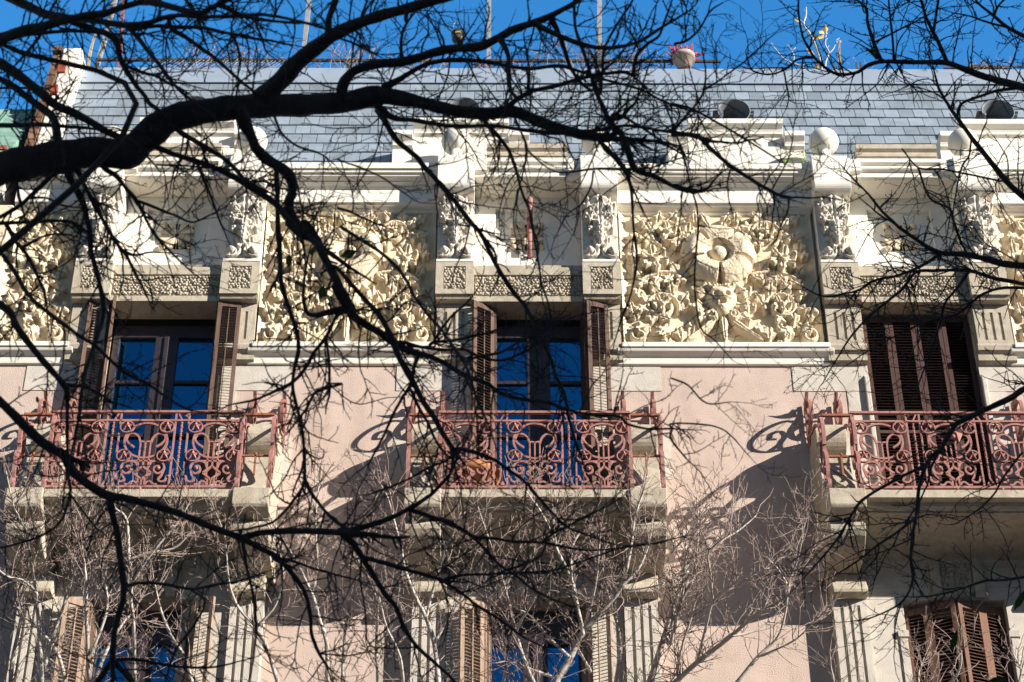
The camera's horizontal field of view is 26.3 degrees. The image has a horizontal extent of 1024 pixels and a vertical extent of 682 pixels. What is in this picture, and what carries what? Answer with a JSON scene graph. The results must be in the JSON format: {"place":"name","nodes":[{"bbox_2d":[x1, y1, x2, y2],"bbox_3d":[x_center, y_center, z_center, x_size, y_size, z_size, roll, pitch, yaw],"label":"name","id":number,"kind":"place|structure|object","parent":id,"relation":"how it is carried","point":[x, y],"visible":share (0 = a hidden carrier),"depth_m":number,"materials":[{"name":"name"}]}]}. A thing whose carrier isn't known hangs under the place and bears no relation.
{"place":"outdoors","nodes":[
{"label":"outdoors","id":0,"kind":"place"},
{"bbox_2d":[0,87,37,205],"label":"neighbouring building","id":1,"kind":"structure","parent":0,"point":[12,141],"depth_m":35.50,"materials":[{"name":"stone"}]},
{"bbox_2d":[0,0,1023,108],"label":"sky","id":2,"kind":"structure","parent":0,"point":[11,16],"materials":[{"name":"blue"}]},
{"bbox_3d":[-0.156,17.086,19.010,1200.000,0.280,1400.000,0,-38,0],"label":"ground","id":3,"kind":"structure","parent":0,"visible":0},
{"bbox_2d":[0,0,847,681],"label":"foreground tree","id":4,"kind":"object","parent":3,"relation":"on","point":[56,154],"visible":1,"depth_m":8.99,"materials":[{"name":"black plant"}]},
{"bbox_2d":[0,46,1023,681],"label":"apartment building","id":5,"kind":"structure","parent":3,"relation":"on","point":[850,438],"depth_m":32.03,"materials":[{"name":"pink paint"}]},
{"bbox_2d":[87,34,95,65],"bbox_3d":[-7.361,-5.064,38.314,0.104,1.107,0.032,0,-38,0],"label":"wooden slat","id":6,"kind":"object","parent":5,"relation":"on","point":[90,53],"visible":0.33,"depth_m":38.30,"materials":[{"name":"beige wood"}]},
{"bbox_2d":[94,0,117,66],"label":"metal pole","id":7,"kind":"object","parent":5,"relation":"on","point":[103,37],"visible":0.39,"depth_m":38.54,"materials":[{"name":"grey metal"}]},
{"bbox_2d":[118,0,123,66],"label":"metal pole","id":8,"kind":"object","parent":5,"relation":"on","point":[122,17],"depth_m":38.96,"materials":[{"name":"metal"}]},
{"bbox_2d":[92,611,180,681],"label":"window","id":9,"kind":"structure","parent":5,"relation":"in","point":[108,622],"depth_m":29.32,"materials":[{"name":"blue glass"}]},
{"bbox_2d":[94,326,214,484],"bbox_3d":[-5.140,1.200,31.754,1.800,4.720,0.195,0,-38,0],"label":"window","id":10,"kind":"structure","parent":5,"relation":"in","point":[171,341],"depth_m":32.13,"materials":[{"name":"blue glass"}]},
{"bbox_2d":[177,40,282,67],"bbox_3d":[-4.786,-4.929,38.227,2.499,0.836,0.511,0,-38,0],"label":"dry weed","id":11,"kind":"object","parent":5,"relation":"on","point":[196,63],"visible":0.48,"depth_m":38.18,"materials":[{"name":"orange plant"}]},
{"bbox_2d":[302,0,310,45],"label":"metal pole","id":12,"kind":"object","parent":5,"relation":"on","point":[306,27],"visible":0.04,"depth_m":38.82,"materials":[{"name":"white metal"}]},
{"bbox_3d":[-2.264,-6.333,39.701,12.001,0.135,0.214,0,-38,0],"label":"wire","id":13,"kind":"object","parent":12,"relation":"attached to","visible":0},
{"bbox_2d":[451,0,464,43],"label":"hanging feeder","id":14,"kind":"object","parent":13,"relation":"hanging from","point":[454,39],"visible":0.61,"depth_m":39.07,"materials":[{"name":"metal"}]},
{"bbox_2d":[290,40,380,67],"bbox_3d":[-3.108,-4.996,38.251,1.620,0.959,0.444,0,-38,0],"label":"dry weed","id":15,"kind":"object","parent":5,"relation":"on","point":[340,55],"visible":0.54,"depth_m":38.19,"materials":[{"name":"orange plant"}]},
{"bbox_2d":[94,58,720,68],"bbox_3d":[-1.811,-4.768,38.093,10.911,0.390,0.054,0,-38,0],"label":"terrace railing","id":16,"kind":"object","parent":5,"relation":"on","point":[365,60],"visible":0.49,"depth_m":38.18,"materials":[{"name":"metal"}]},
{"bbox_2d":[387,47,447,67],"bbox_3d":[-1.685,-4.854,38.166,1.187,0.624,0.401,0,-38,0],"label":"dry weed","id":17,"kind":"object","parent":5,"relation":"on","point":[419,62],"visible":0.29,"depth_m":38.17,"materials":[{"name":"orange plant"}]},
{"bbox_2d":[453,459,502,484],"bbox_3d":[-0.461,1.972,29.611,0.670,0.605,0.670,0,-38,0],"label":"flower pot","id":18,"kind":"object","parent":5,"relation":"on","point":[473,466],"visible":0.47,"depth_m":29.46,"materials":[{"name":"ceramic"}]},
{"bbox_2d":[487,0,490,67],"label":"metal pole","id":19,"kind":"object","parent":5,"relation":"on","point":[489,35],"visible":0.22,"depth_m":38.77,"materials":[{"name":"white metal"}]},
{"bbox_2d":[477,327,583,484],"bbox_3d":[0.396,1.208,31.792,1.800,4.720,0.195,0,-38,0],"label":"window","id":20,"kind":"structure","parent":5,"relation":"in","point":[571,349],"depth_m":32.13,"materials":[{"name":"blue glass"}]},
{"bbox_2d":[490,611,581,681],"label":"window","id":21,"kind":"structure","parent":5,"relation":"in","point":[577,666],"depth_m":29.30,"materials":[{"name":"blue glass"}]},
{"bbox_2d":[524,30,651,68],"bbox_3d":[1.255,-5.005,38.303,2.368,1.012,0.501,3,-38,-4],"label":"dry weed","id":22,"kind":"object","parent":5,"relation":"on","point":[574,54],"visible":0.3,"depth_m":38.27,"materials":[{"name":"orange plant"}]},
{"bbox_2d":[597,0,601,68],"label":"metal pole","id":23,"kind":"object","parent":5,"relation":"on","point":[599,9],"visible":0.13,"depth_m":38.87,"materials":[{"name":"white metal"}]},
{"bbox_2d":[600,48,668,68],"bbox_3d":[2.162,-4.862,38.276,1.222,0.748,0.371,-3,-38,4],"label":"dry weed","id":24,"kind":"object","parent":5,"relation":"on","point":[648,63],"visible":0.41,"depth_m":38.24,"materials":[{"name":"orange plant"}]},
{"bbox_2d":[665,43,701,68],"bbox_3d":[3.016,-4.916,38.147,0.704,0.534,0.572,0,-38,0],"label":"flower pot","id":25,"kind":"object","parent":5,"relation":"on","point":[679,63],"visible":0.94,"depth_m":38.01,"materials":[{"name":"ceramic"}]},
{"bbox_2d":[782,149,806,162],"bbox_3d":[4.398,-2.862,34.104,0.411,0.346,0.220,-7,-39,9],"label":"green weed","id":26,"kind":"object","parent":5,"relation":"on","point":[796,157],"visible":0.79,"depth_m":34.08,"materials":[{"name":"green plant"}]},
{"bbox_2d":[771,7,838,68],"bbox_3d":[5.173,-5.278,38.572,1.234,1.761,0.078,0,-38,0],"label":"sapling","id":27,"kind":"object","parent":5,"relation":"on","point":[825,29],"visible":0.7,"depth_m":38.54,"materials":[{"name":"beige plant"}]},
{"bbox_2d":[838,40,840,61],"bbox_3d":[5.759,-4.946,38.328,0.104,0.917,0.032,0,-38,0],"label":"wooden slat","id":28,"kind":"object","parent":5,"relation":"on","point":[839,41],"visible":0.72,"depth_m":38.46,"materials":[{"name":"beige wood"}]},
{"bbox_2d":[744,62,1023,68],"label":"metal bars","id":29,"kind":"object","parent":5,"relation":"on","point":[974,66],"visible":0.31,"depth_m":38.21,"materials":[{"name":"brown metal"}]},
{"bbox_2d":[961,56,1012,69],"bbox_3d":[8.528,-4.807,38.209,1.334,0.479,0.319,0,-38,0],"label":"dry weed","id":30,"kind":"object","parent":5,"relation":"on","point":[984,66],"visible":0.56,"depth_m":38.17,"materials":[{"name":"orange plant"}]},
{"bbox_2d":[696,0,1023,681],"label":"foreground tree","id":31,"kind":"object","parent":3,"relation":"on","point":[1009,84],"visible":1,"depth_m":13.21,"materials":[{"name":"black plant"}]},
{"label":"pavement","id":32,"kind":"structure","parent":0,"visible":0},
{"bbox_2d":[0,436,251,681],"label":"pale tree","id":33,"kind":"object","parent":32,"relation":"on","point":[42,666],"visible":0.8,"depth_m":26.34,"materials":[{"name":"grey plant"}]},
{"bbox_2d":[180,424,507,681],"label":"pale tree","id":34,"kind":"object","parent":32,"relation":"on","point":[424,612],"visible":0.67,"depth_m":26.51,"materials":[{"name":"grey plant"}]},
{"bbox_2d":[434,419,697,681],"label":"pale tree","id":35,"kind":"object","parent":32,"relation":"on","point":[565,666],"visible":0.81,"depth_m":26.37,"materials":[{"name":"grey plant"}]},
{"bbox_2d":[601,437,859,681],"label":"pale tree","id":36,"kind":"object","parent":32,"relation":"on","point":[671,618],"visible":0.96,"depth_m":26.63,"materials":[{"name":"grey plant"}]},
{"bbox_2d":[779,592,1023,681],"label":"pale tree","id":37,"kind":"object","parent":32,"relation":"on","point":[960,651],"visible":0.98,"depth_m":26.10,"materials":[{"name":"grey plant"}]}
]}

